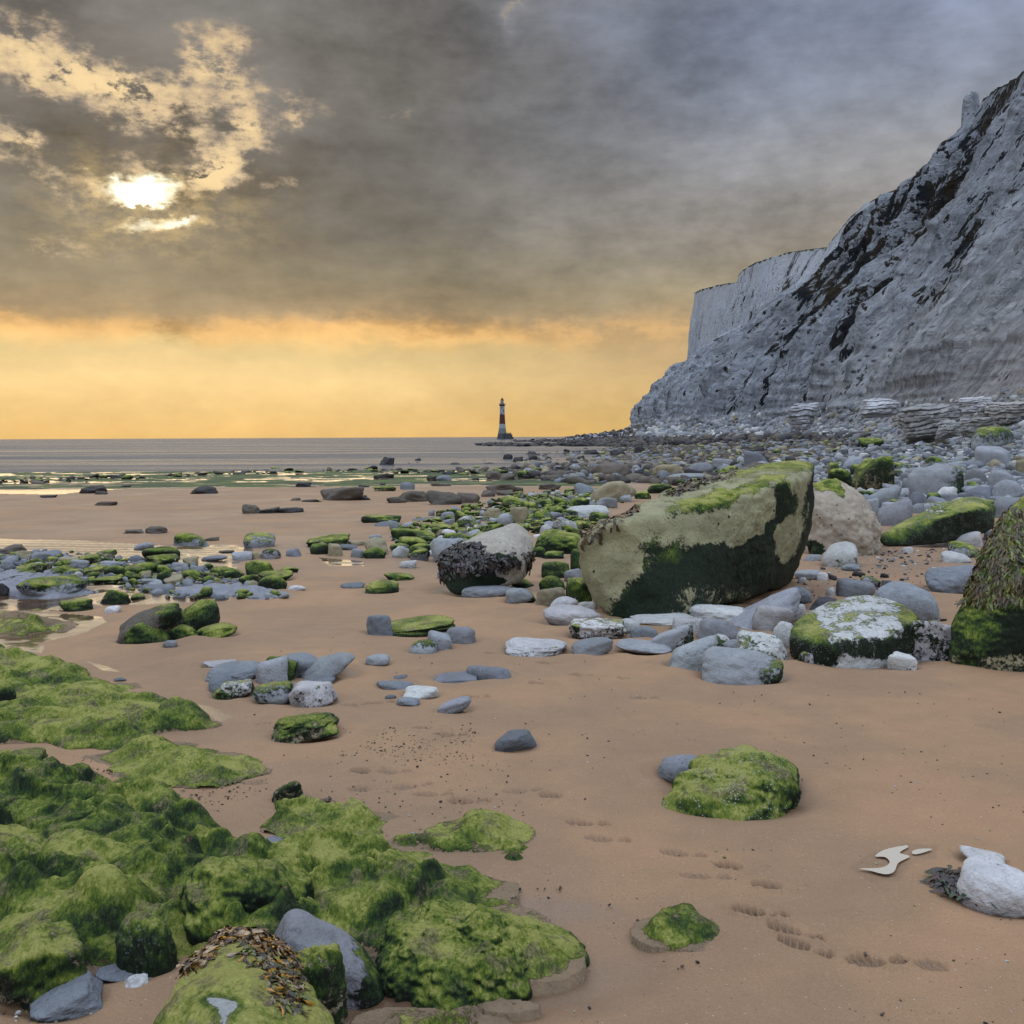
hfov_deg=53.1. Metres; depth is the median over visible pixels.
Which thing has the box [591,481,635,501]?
boulder
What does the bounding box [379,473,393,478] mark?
stone
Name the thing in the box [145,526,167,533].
stone
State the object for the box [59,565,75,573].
stone
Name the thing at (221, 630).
boulder
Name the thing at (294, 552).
stone
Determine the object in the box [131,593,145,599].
stone
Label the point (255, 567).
boulder
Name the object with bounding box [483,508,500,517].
stone
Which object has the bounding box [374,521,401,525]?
boulder
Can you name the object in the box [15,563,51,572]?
boulder
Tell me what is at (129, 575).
stone
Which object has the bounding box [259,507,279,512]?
stone
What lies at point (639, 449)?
stone
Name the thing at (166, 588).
boulder
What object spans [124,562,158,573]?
boulder
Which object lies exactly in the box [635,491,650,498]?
stone
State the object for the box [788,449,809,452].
boulder
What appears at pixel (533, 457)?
stone
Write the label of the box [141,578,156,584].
stone
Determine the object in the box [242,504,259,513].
stone
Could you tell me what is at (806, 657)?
stone
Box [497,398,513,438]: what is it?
lighthouse
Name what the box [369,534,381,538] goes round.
stone
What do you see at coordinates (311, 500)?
stone
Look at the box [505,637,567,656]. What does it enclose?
boulder
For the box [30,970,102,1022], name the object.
boulder
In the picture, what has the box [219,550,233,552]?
stone
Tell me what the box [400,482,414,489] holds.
stone
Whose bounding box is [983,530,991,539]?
stone
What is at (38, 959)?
boulder
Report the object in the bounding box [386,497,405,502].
stone
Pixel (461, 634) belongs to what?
boulder
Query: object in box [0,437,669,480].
sea
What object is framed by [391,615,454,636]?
boulder
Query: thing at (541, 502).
stone
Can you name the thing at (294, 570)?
stone
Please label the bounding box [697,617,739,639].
boulder
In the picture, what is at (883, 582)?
stone
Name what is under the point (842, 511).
rugged boulder
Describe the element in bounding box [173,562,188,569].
stone
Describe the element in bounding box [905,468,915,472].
stone
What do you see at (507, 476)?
stone
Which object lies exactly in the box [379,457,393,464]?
stone
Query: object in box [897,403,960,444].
rock ledge
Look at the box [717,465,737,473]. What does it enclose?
stone
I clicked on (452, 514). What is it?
stone
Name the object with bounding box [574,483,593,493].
stone
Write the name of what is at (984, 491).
boulder
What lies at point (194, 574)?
stone
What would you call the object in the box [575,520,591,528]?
stone
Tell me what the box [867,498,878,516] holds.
stone
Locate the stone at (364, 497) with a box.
[359,495,369,499]
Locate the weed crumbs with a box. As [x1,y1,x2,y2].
[57,727,473,810]
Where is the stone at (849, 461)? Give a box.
[843,456,862,465]
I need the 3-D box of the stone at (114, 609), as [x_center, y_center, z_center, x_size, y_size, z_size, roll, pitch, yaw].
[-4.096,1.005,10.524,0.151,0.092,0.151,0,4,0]
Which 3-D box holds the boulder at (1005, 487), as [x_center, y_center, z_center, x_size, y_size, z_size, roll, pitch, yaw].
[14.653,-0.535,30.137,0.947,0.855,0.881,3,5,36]
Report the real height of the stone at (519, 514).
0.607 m
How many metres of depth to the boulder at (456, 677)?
7.29 m
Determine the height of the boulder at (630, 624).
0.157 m
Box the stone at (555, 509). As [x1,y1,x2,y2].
[547,506,562,512]
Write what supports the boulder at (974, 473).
on the beach sand
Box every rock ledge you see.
[786,402,819,430]
[858,398,900,418]
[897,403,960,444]
[935,419,961,440]
[954,396,993,414]
[956,417,994,438]
[983,400,1023,425]
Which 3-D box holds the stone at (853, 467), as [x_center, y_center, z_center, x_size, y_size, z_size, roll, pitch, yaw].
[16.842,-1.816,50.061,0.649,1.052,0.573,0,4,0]
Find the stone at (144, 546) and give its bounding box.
[134,542,153,549]
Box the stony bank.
[772,437,1023,507]
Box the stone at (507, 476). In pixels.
[499,473,514,480]
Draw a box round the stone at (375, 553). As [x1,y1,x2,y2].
[363,547,385,558]
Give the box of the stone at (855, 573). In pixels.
[852,571,858,575]
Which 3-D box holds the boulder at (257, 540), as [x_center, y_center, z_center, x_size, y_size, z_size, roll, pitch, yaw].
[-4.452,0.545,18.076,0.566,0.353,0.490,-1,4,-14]
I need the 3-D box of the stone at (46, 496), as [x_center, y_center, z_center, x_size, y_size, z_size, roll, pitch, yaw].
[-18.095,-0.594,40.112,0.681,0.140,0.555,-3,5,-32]
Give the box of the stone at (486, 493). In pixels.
[481,490,495,496]
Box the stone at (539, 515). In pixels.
[532,510,552,522]
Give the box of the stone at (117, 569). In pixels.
[104,565,124,574]
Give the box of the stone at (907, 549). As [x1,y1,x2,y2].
[901,547,912,552]
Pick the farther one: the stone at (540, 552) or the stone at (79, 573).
the stone at (540, 552)
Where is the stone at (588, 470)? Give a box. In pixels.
[578,467,591,473]
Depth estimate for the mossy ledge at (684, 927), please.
3.40 m
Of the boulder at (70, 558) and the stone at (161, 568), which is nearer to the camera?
the stone at (161, 568)
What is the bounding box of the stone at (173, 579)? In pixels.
[163,574,183,584]
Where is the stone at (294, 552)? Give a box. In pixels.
[286,548,300,556]
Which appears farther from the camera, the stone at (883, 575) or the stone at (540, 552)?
the stone at (540, 552)
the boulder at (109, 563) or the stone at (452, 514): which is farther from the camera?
the stone at (452, 514)
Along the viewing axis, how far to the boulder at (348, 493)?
36.32 m
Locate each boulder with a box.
[0,544,26,553]
[0,680,16,700]
[0,747,47,758]
[0,919,86,1013]
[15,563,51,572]
[16,575,87,595]
[30,553,53,560]
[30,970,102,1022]
[37,550,61,556]
[59,557,78,562]
[59,598,92,611]
[78,554,101,564]
[79,485,107,492]
[83,565,106,575]
[87,576,121,584]
[95,549,116,556]
[95,963,151,981]
[99,561,121,566]
[100,590,130,604]
[115,911,177,977]
[116,603,181,643]
[123,622,171,643]
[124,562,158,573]
[125,973,147,987]
[140,584,174,593]
[142,546,180,557]
[144,554,178,564]
[153,924,334,1023]
[169,624,198,639]
[174,533,208,545]
[179,599,219,630]
[179,855,313,945]
[180,591,195,595]
[190,486,217,493]
[197,622,236,637]
[201,555,227,561]
[202,659,236,667]
[205,661,258,681]
[208,674,232,692]
[210,566,243,577]
[212,679,254,699]
[237,575,260,584]
[243,532,275,547]
[245,560,273,574]
[253,681,293,703]
[255,655,288,683]
[257,576,286,589]
[258,570,293,579]
[265,836,281,841]
[266,656,297,680]
[271,712,338,743]
[272,781,303,802]
[275,909,384,1009]
[279,507,303,512]
[285,652,316,677]
[288,681,337,707]
[294,943,347,1023]
[299,652,354,678]
[304,676,334,682]
[306,533,350,547]
[320,486,363,499]
[341,582,364,588]
[361,515,400,522]
[364,537,388,554]
[365,580,398,593]
[365,654,389,665]
[366,615,392,635]
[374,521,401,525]
[375,899,589,1010]
[377,680,413,689]
[384,573,414,580]
[391,528,416,538]
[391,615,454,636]
[398,536,427,546]
[399,491,427,501]
[403,685,438,698]
[409,543,430,553]
[409,639,436,653]
[412,517,434,520]
[415,530,435,536]
[425,490,461,504]
[428,523,451,528]
[428,630,451,650]
[430,538,465,562]
[434,671,476,682]
[435,523,535,594]
[437,696,470,713]
[442,533,464,538]
[446,626,475,643]
[457,492,479,502]
[461,585,510,597]
[466,665,510,679]
[481,523,503,530]
[486,484,517,491]
[494,729,536,751]
[500,495,523,507]
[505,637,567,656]
[506,588,535,603]
[512,579,534,587]
[533,529,580,553]
[536,587,565,605]
[539,575,565,589]
[541,561,568,577]
[543,604,600,625]
[550,596,577,606]
[552,520,577,529]
[566,577,591,601]
[567,505,609,516]
[568,617,626,639]
[572,637,612,654]
[577,460,814,618]
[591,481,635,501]
[592,462,632,475]
[615,639,671,654]
[622,618,639,633]
[630,613,693,625]
[630,626,657,637]
[647,484,671,492]
[651,624,693,651]
[653,464,683,475]
[658,754,696,782]
[661,744,801,820]
[668,473,704,477]
[669,635,721,671]
[672,617,702,632]
[689,462,713,472]
[689,604,742,621]
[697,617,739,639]
[702,646,783,684]
[723,639,737,647]
[727,587,800,629]
[737,629,787,659]
[744,451,767,466]
[751,605,793,630]
[772,621,792,648]
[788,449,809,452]
[789,595,918,668]
[792,586,811,603]
[795,570,819,579]
[806,478,882,555]
[809,597,836,609]
[822,541,858,566]
[827,468,851,485]
[836,578,875,596]
[851,456,894,489]
[858,437,883,447]
[870,485,901,499]
[875,581,939,620]
[877,499,912,525]
[880,497,995,546]
[887,651,917,669]
[907,463,963,494]
[910,620,950,661]
[922,456,948,467]
[924,565,974,593]
[941,551,971,562]
[945,531,982,546]
[947,541,978,557]
[949,496,1023,671]
[957,855,1023,917]
[959,460,984,467]
[959,845,1005,863]
[964,468,987,481]
[964,486,991,498]
[971,426,1013,448]
[975,446,1010,464]
[987,470,1017,485]
[992,479,1023,495]
[994,496,1020,517]
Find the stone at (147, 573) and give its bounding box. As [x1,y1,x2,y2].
[141,571,150,577]
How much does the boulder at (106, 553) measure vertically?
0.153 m
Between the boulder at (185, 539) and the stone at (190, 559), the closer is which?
the stone at (190, 559)
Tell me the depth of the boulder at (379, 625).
8.98 m
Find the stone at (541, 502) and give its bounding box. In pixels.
[537,499,552,506]
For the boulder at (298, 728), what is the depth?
5.81 m
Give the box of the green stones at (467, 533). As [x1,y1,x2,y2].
[388,487,623,557]
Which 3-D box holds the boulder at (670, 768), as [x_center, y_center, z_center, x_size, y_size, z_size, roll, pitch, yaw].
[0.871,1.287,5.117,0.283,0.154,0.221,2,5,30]
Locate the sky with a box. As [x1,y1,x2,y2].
[0,0,1023,438]
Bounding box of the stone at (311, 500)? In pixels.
[302,499,321,501]
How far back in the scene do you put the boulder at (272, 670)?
7.17 m
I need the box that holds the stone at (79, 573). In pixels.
[74,571,82,576]
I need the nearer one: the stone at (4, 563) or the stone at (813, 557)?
the stone at (4, 563)
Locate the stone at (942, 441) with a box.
[934,439,946,445]
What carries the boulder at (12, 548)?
on the beach sand
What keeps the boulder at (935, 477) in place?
on the beach sand
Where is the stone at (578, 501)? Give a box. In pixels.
[568,497,589,506]
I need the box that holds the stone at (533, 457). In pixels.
[528,455,537,459]
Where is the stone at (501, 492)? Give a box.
[495,489,512,494]
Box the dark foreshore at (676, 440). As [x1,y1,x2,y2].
[558,430,871,446]
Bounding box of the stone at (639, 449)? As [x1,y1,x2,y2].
[633,445,644,452]
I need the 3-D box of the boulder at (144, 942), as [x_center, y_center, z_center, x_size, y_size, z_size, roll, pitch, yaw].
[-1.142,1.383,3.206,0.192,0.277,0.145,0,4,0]
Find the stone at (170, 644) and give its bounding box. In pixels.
[163,640,176,647]
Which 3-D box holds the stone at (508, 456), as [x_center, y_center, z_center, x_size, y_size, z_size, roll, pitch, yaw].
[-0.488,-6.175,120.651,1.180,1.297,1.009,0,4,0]
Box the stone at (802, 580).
[798,577,805,582]
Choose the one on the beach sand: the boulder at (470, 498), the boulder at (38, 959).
the boulder at (470, 498)
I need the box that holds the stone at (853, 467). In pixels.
[850,464,858,474]
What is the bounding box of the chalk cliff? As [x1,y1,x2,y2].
[571,71,1023,442]
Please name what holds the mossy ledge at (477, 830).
on the beach sand
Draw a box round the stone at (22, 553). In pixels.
[14,550,31,556]
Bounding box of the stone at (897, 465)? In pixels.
[893,462,912,469]
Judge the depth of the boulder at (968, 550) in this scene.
15.80 m
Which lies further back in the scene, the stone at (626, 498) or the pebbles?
the stone at (626, 498)
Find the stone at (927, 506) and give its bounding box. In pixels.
[924,503,930,510]
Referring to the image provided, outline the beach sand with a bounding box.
[0,435,1023,1023]
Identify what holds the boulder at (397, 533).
on the beach sand
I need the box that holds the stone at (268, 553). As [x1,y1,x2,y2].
[261,548,280,558]
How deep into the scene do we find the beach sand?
5.42 m
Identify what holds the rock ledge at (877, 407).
attached to the chalk cliff
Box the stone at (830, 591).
[825,587,835,595]
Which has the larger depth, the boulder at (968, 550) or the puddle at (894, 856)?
the boulder at (968, 550)
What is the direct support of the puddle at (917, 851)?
on the beach sand
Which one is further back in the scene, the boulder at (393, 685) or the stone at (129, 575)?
the stone at (129, 575)
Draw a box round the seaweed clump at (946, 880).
[919,865,1000,911]
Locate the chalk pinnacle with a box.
[961,91,979,126]
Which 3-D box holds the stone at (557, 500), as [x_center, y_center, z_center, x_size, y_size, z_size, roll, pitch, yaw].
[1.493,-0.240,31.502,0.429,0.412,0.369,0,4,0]
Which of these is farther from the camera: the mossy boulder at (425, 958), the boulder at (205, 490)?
the boulder at (205, 490)
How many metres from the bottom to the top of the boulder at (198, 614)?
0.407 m
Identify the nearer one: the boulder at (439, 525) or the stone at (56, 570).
the stone at (56, 570)
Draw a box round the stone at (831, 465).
[825,461,838,473]
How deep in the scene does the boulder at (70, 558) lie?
15.02 m
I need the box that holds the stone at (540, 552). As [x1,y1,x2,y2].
[534,547,545,557]
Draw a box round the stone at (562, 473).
[550,470,571,475]
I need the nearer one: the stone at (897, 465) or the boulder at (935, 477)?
the boulder at (935, 477)
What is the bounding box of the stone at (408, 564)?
[399,560,416,567]
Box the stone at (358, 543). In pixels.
[348,540,364,545]
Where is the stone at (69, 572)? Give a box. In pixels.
[63,569,81,575]
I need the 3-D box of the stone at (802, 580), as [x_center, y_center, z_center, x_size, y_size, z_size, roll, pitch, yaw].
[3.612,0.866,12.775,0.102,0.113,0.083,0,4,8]
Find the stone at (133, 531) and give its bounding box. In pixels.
[124,529,143,533]
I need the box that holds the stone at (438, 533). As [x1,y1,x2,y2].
[435,529,454,536]
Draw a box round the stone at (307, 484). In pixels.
[295,482,311,486]
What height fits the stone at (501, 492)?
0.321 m
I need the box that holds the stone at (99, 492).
[95,491,107,494]
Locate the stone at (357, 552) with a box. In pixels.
[351,548,362,557]
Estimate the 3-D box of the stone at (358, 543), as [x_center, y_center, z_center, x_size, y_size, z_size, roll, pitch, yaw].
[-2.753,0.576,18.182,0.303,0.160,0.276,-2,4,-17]
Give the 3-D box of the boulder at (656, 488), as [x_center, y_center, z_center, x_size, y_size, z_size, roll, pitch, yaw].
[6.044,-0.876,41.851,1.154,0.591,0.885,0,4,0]
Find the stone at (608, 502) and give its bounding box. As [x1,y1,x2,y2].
[595,497,617,507]
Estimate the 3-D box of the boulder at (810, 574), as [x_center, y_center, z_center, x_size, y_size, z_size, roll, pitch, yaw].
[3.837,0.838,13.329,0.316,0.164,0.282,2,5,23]
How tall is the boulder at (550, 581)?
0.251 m
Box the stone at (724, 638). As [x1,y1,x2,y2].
[715,634,729,646]
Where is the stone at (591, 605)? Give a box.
[578,601,596,609]
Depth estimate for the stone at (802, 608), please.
9.93 m
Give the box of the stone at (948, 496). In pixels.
[940,493,957,500]
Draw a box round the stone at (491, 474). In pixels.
[485,470,500,478]
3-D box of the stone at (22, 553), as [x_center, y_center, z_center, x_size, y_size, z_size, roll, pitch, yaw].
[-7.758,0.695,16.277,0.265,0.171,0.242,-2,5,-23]
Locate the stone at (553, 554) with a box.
[544,551,563,558]
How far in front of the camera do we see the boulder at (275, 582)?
12.13 m
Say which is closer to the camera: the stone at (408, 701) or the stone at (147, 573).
the stone at (408, 701)
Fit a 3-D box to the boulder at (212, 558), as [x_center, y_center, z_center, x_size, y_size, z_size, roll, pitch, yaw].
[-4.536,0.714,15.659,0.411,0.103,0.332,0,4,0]
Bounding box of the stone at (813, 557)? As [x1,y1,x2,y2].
[804,554,821,560]
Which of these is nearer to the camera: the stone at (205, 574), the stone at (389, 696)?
the stone at (389, 696)
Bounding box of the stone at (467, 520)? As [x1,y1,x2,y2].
[456,515,476,526]
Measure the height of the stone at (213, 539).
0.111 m
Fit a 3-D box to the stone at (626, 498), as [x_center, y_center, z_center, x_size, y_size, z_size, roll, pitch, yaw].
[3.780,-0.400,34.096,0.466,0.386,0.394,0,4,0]
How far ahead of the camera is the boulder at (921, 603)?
9.97 m
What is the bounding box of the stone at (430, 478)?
[426,476,436,480]
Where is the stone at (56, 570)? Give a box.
[43,567,59,573]
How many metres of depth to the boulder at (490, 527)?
21.11 m
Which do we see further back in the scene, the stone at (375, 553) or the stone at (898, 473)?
the stone at (898, 473)
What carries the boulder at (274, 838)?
on the beach sand
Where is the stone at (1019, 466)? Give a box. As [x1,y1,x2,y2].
[1015,458,1023,473]
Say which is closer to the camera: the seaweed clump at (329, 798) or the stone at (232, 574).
the seaweed clump at (329, 798)
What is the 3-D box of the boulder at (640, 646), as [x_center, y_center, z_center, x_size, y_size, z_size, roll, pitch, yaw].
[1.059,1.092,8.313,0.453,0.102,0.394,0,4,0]
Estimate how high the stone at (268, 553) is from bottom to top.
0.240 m
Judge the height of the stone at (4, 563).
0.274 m
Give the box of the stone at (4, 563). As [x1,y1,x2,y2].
[1,561,13,566]
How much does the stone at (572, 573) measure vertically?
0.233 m
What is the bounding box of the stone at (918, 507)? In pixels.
[913,503,923,512]
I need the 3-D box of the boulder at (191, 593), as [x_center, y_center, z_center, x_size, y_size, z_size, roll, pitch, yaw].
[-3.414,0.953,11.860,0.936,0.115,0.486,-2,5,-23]
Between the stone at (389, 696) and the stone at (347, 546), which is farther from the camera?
the stone at (347, 546)
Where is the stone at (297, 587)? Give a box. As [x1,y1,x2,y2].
[287,585,305,590]
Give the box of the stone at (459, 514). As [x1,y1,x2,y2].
[455,510,466,522]
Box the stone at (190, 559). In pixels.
[182,556,198,562]
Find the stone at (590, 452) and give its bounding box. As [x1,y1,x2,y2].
[583,450,599,453]
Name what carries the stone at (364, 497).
on the beach sand
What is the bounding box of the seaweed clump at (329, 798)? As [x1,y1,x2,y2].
[320,796,336,802]
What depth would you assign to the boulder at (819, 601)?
10.66 m
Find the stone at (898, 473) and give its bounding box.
[894,470,902,476]
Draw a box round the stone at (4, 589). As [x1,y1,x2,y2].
[0,583,9,595]
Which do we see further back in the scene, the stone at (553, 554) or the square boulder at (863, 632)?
the stone at (553, 554)
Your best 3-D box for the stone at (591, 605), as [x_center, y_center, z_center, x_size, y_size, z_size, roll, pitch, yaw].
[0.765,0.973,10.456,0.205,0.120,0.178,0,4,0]
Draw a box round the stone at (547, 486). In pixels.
[539,483,560,489]
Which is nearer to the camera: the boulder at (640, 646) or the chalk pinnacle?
the boulder at (640, 646)
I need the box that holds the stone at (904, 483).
[902,478,907,487]
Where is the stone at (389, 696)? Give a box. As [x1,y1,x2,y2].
[385,694,395,698]
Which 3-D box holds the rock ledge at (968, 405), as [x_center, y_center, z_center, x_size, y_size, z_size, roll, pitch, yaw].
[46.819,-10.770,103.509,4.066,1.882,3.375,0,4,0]
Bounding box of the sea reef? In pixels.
[474,438,630,446]
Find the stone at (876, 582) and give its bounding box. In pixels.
[860,575,880,587]
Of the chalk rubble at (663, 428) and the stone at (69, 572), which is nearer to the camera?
the stone at (69, 572)
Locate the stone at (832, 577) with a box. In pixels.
[827,573,836,580]
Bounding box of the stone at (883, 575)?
[880,573,888,577]
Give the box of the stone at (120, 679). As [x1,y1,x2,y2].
[114,677,126,680]
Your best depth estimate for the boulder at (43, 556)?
15.88 m
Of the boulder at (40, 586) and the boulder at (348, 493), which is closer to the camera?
the boulder at (40, 586)
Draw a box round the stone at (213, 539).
[205,537,218,540]
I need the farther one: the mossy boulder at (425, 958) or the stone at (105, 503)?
the stone at (105, 503)
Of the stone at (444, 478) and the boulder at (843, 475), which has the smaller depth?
the boulder at (843, 475)
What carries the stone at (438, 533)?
on the beach sand
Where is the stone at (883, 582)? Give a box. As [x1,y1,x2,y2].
[881,580,890,585]
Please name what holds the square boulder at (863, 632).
on the beach sand
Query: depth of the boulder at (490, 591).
11.37 m
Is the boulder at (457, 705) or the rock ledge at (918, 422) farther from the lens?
the rock ledge at (918, 422)
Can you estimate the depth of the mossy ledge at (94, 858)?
3.69 m
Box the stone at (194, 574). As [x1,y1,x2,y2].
[180,569,201,579]
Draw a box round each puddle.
[860,845,909,873]
[912,849,931,853]
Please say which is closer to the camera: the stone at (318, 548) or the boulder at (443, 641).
the boulder at (443, 641)
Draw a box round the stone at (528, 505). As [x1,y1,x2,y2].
[523,501,536,508]
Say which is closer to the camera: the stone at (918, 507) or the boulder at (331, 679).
the boulder at (331, 679)
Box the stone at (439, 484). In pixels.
[431,483,450,485]
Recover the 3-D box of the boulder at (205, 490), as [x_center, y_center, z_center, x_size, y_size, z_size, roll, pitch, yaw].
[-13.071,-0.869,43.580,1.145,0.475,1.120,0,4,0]
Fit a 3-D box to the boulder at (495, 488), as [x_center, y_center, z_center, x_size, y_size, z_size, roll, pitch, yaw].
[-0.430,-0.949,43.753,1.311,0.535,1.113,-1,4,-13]
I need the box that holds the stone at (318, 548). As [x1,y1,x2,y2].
[310,543,327,554]
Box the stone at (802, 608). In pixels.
[799,604,805,618]
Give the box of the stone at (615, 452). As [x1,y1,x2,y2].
[610,449,625,455]
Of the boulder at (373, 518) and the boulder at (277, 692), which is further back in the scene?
the boulder at (373, 518)
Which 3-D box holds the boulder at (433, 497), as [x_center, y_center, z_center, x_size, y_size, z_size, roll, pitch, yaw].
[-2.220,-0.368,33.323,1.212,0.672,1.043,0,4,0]
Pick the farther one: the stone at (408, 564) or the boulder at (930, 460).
the boulder at (930, 460)
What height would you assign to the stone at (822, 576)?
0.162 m
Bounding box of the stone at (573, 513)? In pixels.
[561,510,577,515]
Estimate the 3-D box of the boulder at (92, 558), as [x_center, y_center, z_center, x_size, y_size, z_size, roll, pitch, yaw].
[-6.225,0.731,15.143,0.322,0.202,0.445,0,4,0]
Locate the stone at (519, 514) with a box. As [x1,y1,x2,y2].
[510,507,527,523]
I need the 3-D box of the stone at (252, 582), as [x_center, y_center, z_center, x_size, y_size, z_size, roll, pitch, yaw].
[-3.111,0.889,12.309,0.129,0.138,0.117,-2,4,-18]
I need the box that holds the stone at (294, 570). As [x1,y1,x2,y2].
[281,567,298,572]
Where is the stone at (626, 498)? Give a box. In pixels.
[619,494,632,501]
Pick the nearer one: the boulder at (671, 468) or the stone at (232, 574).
the stone at (232, 574)
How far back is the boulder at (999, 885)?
3.58 m
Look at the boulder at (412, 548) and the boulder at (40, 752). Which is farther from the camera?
the boulder at (412, 548)
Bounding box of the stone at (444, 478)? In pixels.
[436,475,451,480]
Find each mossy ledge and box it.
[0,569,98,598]
[0,610,78,637]
[0,644,272,787]
[0,751,587,996]
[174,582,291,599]
[260,795,398,838]
[349,997,541,1023]
[386,809,535,860]
[629,903,719,952]
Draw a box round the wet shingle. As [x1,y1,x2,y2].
[0,548,288,599]
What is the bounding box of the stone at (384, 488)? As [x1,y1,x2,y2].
[373,486,395,490]
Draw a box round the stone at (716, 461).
[712,458,731,465]
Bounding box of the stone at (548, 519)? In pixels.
[540,517,551,521]
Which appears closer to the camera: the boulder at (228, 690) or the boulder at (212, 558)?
the boulder at (228, 690)
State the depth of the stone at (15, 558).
15.18 m
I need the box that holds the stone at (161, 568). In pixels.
[157,565,172,573]
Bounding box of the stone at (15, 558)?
[0,555,18,562]
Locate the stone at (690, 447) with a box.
[681,444,697,451]
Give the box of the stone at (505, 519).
[498,513,514,525]
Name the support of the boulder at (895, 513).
on the beach sand
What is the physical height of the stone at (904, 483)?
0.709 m
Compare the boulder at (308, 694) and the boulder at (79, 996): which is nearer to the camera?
the boulder at (79, 996)
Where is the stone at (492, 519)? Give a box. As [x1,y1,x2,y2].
[489,518,497,523]
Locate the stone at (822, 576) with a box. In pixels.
[816,572,827,580]
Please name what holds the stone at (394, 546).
on the beach sand
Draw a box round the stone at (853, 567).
[841,564,860,570]
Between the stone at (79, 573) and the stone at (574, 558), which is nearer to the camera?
the stone at (79, 573)
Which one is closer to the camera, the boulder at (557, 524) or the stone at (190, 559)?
the stone at (190, 559)
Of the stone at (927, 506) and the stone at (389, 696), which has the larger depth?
the stone at (927, 506)
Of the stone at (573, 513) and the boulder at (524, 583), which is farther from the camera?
the stone at (573, 513)
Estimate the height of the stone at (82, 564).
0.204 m
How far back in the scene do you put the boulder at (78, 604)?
10.61 m
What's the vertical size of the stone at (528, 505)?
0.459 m
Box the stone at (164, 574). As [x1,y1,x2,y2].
[157,569,170,583]
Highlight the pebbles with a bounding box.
[732,546,946,653]
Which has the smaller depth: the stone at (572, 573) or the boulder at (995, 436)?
the stone at (572, 573)
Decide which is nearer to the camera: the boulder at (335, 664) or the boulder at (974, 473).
the boulder at (335, 664)
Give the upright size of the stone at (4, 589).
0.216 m
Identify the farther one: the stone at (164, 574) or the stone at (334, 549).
the stone at (334, 549)
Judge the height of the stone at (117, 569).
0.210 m
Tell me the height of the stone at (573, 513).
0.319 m
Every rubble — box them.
[562,424,652,439]
[566,389,1023,444]
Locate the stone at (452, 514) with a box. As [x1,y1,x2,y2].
[441,512,454,517]
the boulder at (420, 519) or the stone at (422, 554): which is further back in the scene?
the boulder at (420, 519)
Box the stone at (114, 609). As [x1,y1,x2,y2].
[104,605,120,612]
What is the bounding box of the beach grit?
[2,631,1023,1023]
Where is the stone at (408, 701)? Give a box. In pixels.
[397,697,419,705]
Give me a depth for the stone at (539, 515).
23.27 m
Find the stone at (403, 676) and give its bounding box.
[393,674,406,678]
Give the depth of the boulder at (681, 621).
9.18 m
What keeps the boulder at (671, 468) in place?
on the beach sand
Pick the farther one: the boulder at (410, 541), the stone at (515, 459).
the stone at (515, 459)
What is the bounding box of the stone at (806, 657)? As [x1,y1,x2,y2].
[798,652,813,663]
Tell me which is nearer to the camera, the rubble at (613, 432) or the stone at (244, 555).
the stone at (244, 555)
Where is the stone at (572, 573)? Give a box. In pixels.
[564,568,581,581]
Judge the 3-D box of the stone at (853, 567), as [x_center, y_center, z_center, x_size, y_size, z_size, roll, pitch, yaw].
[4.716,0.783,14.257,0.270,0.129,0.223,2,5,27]
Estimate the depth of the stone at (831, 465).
54.44 m
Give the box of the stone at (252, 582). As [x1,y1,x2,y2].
[247,580,257,584]
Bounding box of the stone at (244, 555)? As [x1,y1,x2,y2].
[231,551,251,559]
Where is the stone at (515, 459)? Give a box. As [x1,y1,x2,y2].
[513,457,522,461]
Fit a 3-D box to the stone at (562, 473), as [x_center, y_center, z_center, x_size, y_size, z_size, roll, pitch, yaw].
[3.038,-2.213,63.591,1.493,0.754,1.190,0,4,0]
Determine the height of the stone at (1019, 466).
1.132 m
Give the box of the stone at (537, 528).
[534,525,541,532]
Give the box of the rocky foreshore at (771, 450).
[508,435,859,485]
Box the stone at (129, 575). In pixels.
[124,571,140,579]
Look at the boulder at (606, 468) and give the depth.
64.69 m
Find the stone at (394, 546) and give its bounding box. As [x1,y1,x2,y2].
[390,543,409,550]
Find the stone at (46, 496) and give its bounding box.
[40,495,56,497]
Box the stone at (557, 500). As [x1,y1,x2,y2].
[554,498,567,505]
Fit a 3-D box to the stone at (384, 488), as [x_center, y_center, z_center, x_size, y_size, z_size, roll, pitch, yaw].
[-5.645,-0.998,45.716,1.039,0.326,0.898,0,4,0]
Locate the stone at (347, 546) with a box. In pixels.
[340,544,356,549]
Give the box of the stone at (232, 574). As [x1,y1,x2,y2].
[223,570,237,578]
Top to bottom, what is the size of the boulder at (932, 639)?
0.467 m
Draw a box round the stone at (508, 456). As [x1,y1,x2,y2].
[503,454,512,458]
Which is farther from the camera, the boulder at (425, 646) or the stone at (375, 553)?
the stone at (375, 553)
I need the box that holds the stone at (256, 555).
[252,552,260,559]
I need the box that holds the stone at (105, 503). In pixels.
[95,501,117,505]
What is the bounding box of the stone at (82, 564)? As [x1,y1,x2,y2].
[70,560,88,568]
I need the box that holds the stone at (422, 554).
[410,549,429,560]
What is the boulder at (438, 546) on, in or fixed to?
on the beach sand
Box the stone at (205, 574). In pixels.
[200,572,218,577]
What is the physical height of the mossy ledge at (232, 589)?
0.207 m
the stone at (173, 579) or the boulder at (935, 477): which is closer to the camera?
the stone at (173, 579)
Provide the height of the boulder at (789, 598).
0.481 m
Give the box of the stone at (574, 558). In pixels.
[570,549,580,569]
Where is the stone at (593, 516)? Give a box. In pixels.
[589,512,609,521]
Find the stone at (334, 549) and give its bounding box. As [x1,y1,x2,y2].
[328,543,342,555]
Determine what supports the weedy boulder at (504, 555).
on the beach sand
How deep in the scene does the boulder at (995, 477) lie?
34.51 m
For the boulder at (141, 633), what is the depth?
8.70 m

